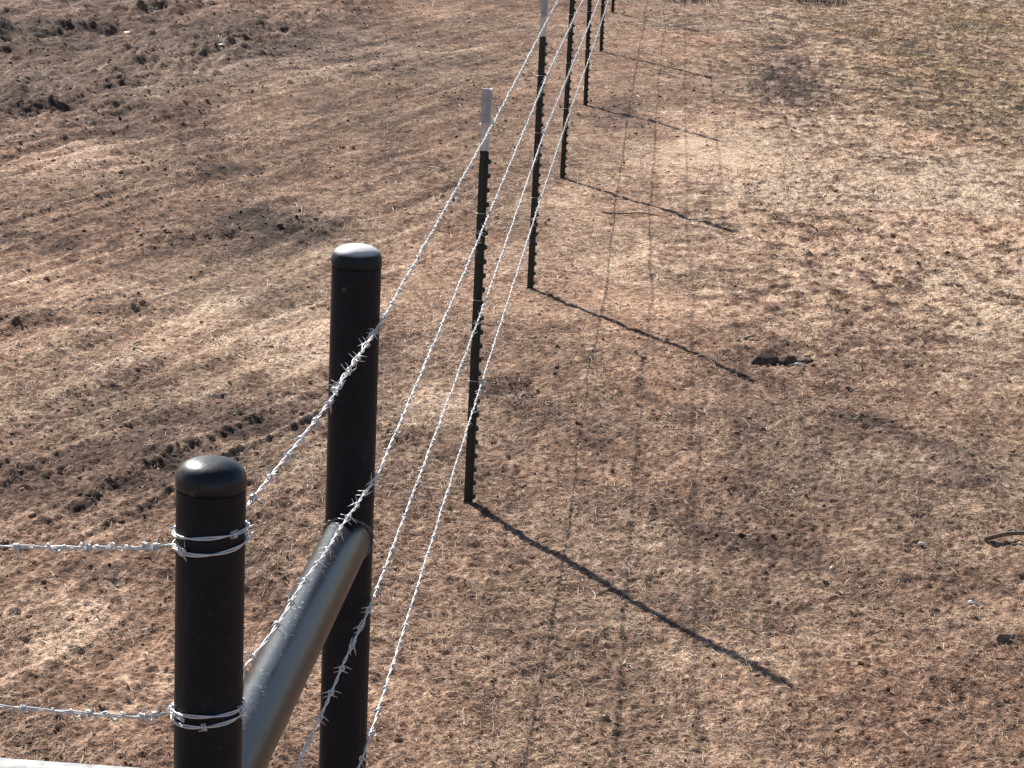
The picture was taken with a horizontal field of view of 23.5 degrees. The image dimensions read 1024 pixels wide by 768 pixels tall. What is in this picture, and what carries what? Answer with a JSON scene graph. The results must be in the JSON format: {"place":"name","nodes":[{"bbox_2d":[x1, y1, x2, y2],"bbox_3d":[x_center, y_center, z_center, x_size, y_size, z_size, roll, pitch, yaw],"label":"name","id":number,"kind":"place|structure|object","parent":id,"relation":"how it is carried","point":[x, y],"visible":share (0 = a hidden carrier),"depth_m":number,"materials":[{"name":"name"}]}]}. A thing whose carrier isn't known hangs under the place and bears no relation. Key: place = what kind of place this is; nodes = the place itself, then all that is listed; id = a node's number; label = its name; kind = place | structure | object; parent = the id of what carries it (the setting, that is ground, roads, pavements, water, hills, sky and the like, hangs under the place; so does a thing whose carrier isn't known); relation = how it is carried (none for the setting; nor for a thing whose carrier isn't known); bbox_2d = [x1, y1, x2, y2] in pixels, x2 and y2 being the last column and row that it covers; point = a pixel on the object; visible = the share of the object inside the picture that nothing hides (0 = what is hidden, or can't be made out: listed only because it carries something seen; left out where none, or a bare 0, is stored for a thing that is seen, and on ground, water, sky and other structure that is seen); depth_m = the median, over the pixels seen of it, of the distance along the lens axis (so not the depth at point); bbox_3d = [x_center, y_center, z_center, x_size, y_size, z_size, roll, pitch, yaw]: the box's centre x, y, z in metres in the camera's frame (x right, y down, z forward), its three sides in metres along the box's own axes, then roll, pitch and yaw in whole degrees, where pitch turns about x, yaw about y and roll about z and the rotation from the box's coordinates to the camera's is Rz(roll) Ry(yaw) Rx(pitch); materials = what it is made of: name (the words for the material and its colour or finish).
{"place":"outdoors","nodes":[
{"label":"outdoors","id":0,"kind":"place"},
{"bbox_2d":[0,0,1023,767],"bbox_3d":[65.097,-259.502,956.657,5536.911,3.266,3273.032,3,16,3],"label":"ground","id":1,"kind":"structure","parent":0,"point":[318,88],"depth_m":11.89,"materials":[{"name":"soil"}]},
{"bbox_2d":[131,340,145,351],"bbox_3d":[-1.771,-0.180,11.658,0.059,0.019,0.208,-2,16,-16],"label":"stick","id":2,"kind":"object","parent":1,"relation":"on","point":[136,342],"visible":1,"depth_m":11.63,"materials":[{"name":"beige wood"}]},
{"bbox_2d":[173,455,246,767],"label":"pipe post","id":3,"kind":"object","parent":1,"relation":"on","point":[209,607],"visible":1,"depth_m":4.04,"materials":[{"name":"black metal"}]},
{"bbox_2d":[0,758,134,767],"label":"brace pipe","id":4,"kind":"object","parent":3,"relation":"attached to","point":[12,763],"visible":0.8,"depth_m":4.18,"materials":[{"name":"paint"}]},
{"bbox_2d":[0,702,184,725],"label":"barbed wire","id":5,"kind":"object","parent":3,"relation":"attached to","point":[90,714],"visible":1,"depth_m":4.08,"materials":[{"name":"silver metal"}]},
{"bbox_2d":[0,533,186,559],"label":"barbed wire","id":6,"kind":"object","parent":3,"relation":"attached to","point":[144,546],"visible":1,"depth_m":4.01,"materials":[{"name":"silver metal"}]},
{"bbox_2d":[242,517,373,767],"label":"brace pipe","id":7,"kind":"object","parent":3,"relation":"attached to","point":[278,673],"visible":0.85,"depth_m":4.96,"materials":[{"name":"metal"}]},
{"bbox_2d":[165,0,559,560],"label":"barbed wire","id":8,"kind":"object","parent":3,"relation":"attached to","point":[334,390],"visible":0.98,"depth_m":4.96,"materials":[{"name":"silver metal"}]},
{"bbox_2d":[162,0,583,731],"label":"barbed wire","id":9,"kind":"object","parent":3,"relation":"attached to","point":[240,710],"visible":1,"depth_m":5.22,"materials":[{"name":"silver metal"}]},
{"bbox_2d":[294,0,599,767],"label":"barbed wire","id":10,"kind":"object","parent":3,"relation":"attached to","point":[351,647],"visible":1,"depth_m":6.84,"materials":[{"name":"silver metal"}]},
{"bbox_2d":[357,0,608,767],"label":"barbed wire","id":11,"kind":"object","parent":3,"relation":"attached to","point":[378,709],"visible":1,"depth_m":8.24,"materials":[{"name":"silver metal"}]},
{"bbox_2d":[319,243,381,767],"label":"pipe post","id":12,"kind":"object","parent":1,"relation":"on","point":[354,317],"visible":0.9,"depth_m":5.75,"materials":[{"name":"black metal"}]},
{"bbox_2d":[464,88,492,503],"bbox_3d":[-0.135,-0.170,9.362,0.057,1.910,0.046,3,15,1],"label":"steel post","id":13,"kind":"object","parent":1,"relation":"on","point":[478,302],"visible":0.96,"depth_m":9.31,"materials":[{"name":"black metal"}]},
{"bbox_2d":[0,0,1023,767],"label":"soil crumbs","id":14,"kind":"object","parent":1,"relation":"on","point":[32,514],"visible":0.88,"depth_m":11.58,"materials":[{"name":"brown soil"}]},
{"bbox_2d":[517,392,532,398],"bbox_3d":[0.055,0.061,11.266,0.081,0.046,0.068,3,16,3],"label":"soil clod","id":15,"kind":"object","parent":1,"relation":"on","point":[524,394],"visible":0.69,"depth_m":11.25,"materials":[{"name":"brown soil"}]},
{"bbox_2d":[527,0,548,289],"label":"steel post","id":16,"kind":"object","parent":1,"relation":"on","point":[542,64],"visible":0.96,"depth_m":13.30,"materials":[{"name":"black metal"}]},
{"bbox_2d":[560,0,575,177],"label":"steel post","id":17,"kind":"object","parent":1,"relation":"on","point":[567,96],"visible":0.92,"depth_m":17.15,"materials":[{"name":"black metal"}]},
{"bbox_2d":[559,679,583,708],"bbox_3d":[0.196,0.950,7.561,0.063,0.023,0.208,0,16,-11],"label":"curled stalk","id":18,"kind":"object","parent":1,"relation":"on","point":[581,685],"visible":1,"depth_m":7.62,"materials":[{"name":"beige plant"}]},
{"bbox_2d":[583,0,592,105],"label":"steel post","id":19,"kind":"object","parent":1,"relation":"on","point":[587,51],"visible":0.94,"depth_m":20.95,"materials":[{"name":"black metal"}]},
{"bbox_2d":[599,0,605,51],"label":"steel post","id":20,"kind":"object","parent":1,"relation":"on","point":[602,27],"visible":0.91,"depth_m":25.12,"materials":[{"name":"black metal"}]},
{"bbox_2d":[611,0,614,11],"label":"steel post","id":21,"kind":"object","parent":1,"relation":"on","point":[612,6],"visible":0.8,"depth_m":29.44,"materials":[{"name":"black metal"}]},
{"bbox_2d":[601,211,656,215],"bbox_3d":[0.759,-1.106,15.996,0.368,0.016,0.054,3,15,1],"label":"stick","id":22,"kind":"object","parent":1,"relation":"on","point":[627,213],"visible":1,"depth_m":16.00,"materials":[{"name":"brown wood"}]},
{"bbox_2d":[656,0,723,3],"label":"weed clump","id":23,"kind":"object","parent":1,"relation":"on","point":[702,1],"visible":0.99,"depth_m":31.32,"materials":[{"name":"plant"}]},
{"bbox_2d":[695,358,715,368],"bbox_3d":[0.935,-0.095,11.898,0.105,0.032,0.133,3,16,3],"label":"stalk","id":24,"kind":"object","parent":1,"relation":"on","point":[704,358],"visible":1,"depth_m":11.92,"materials":[{"name":"beige plant"}]},
{"bbox_2d":[743,334,755,339],"bbox_3d":[1.208,-0.240,12.551,0.074,0.026,0.018,-7,18,-32],"label":"stick","id":25,"kind":"object","parent":1,"relation":"on","point":[747,337],"visible":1,"depth_m":12.54,"materials":[{"name":"wood"}]},
{"bbox_2d":[748,352,778,366],"bbox_3d":[1.245,-0.091,12.084,0.158,0.132,0.132,-9,19,-37],"label":"bark lump","id":26,"kind":"object","parent":1,"relation":"on","point":[767,359],"visible":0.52,"depth_m":12.05,"materials":[{"name":"brown wood"}]},
{"bbox_2d":[776,356,797,366],"bbox_3d":[1.344,-0.101,12.061,0.108,0.085,0.073,3,16,3],"label":"bark lump","id":27,"kind":"object","parent":1,"relation":"on","point":[785,361],"visible":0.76,"depth_m":12.03,"materials":[{"name":"wood"}]},
{"bbox_2d":[788,363,808,366],"bbox_3d":[1.390,-0.090,12.004,0.120,0.033,0.015,13,19,34],"label":"stick","id":28,"kind":"object","parent":1,"relation":"on","point":[798,364],"visible":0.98,"depth_m":11.99,"materials":[{"name":"grey wood"}]},
{"bbox_2d":[797,357,813,363],"bbox_3d":[1.455,-0.115,12.234,0.097,0.037,0.078,3,16,3],"label":"bark lump","id":29,"kind":"object","parent":1,"relation":"on","point":[806,359],"visible":0.75,"depth_m":12.21,"materials":[{"name":"wood"}]},
{"bbox_2d":[785,0,851,6],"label":"weed clump","id":30,"kind":"object","parent":1,"relation":"on","point":[829,1],"visible":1,"depth_m":31.90,"materials":[{"name":"plant"}]},
{"bbox_2d":[967,600,977,604],"bbox_3d":[1.623,0.771,8.693,0.034,0.018,0.023,12,18,30],"label":"pale chip","id":31,"kind":"object","parent":1,"relation":"on","point":[972,601],"visible":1,"depth_m":8.69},
{"bbox_2d":[995,633,1010,641],"bbox_3d":[1.658,0.857,8.332,0.053,0.036,0.034,3,16,3],"label":"stone","id":32,"kind":"object","parent":1,"relation":"on","point":[1004,637],"visible":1,"depth_m":8.32,"materials":[{"name":"stone"}]},
{"bbox_2d":[983,531,1023,541],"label":"branch","id":33,"kind":"object","parent":1,"relation":"on","point":[997,535],"visible":1,"depth_m":9.36,"materials":[{"name":"wood"}]}
]}

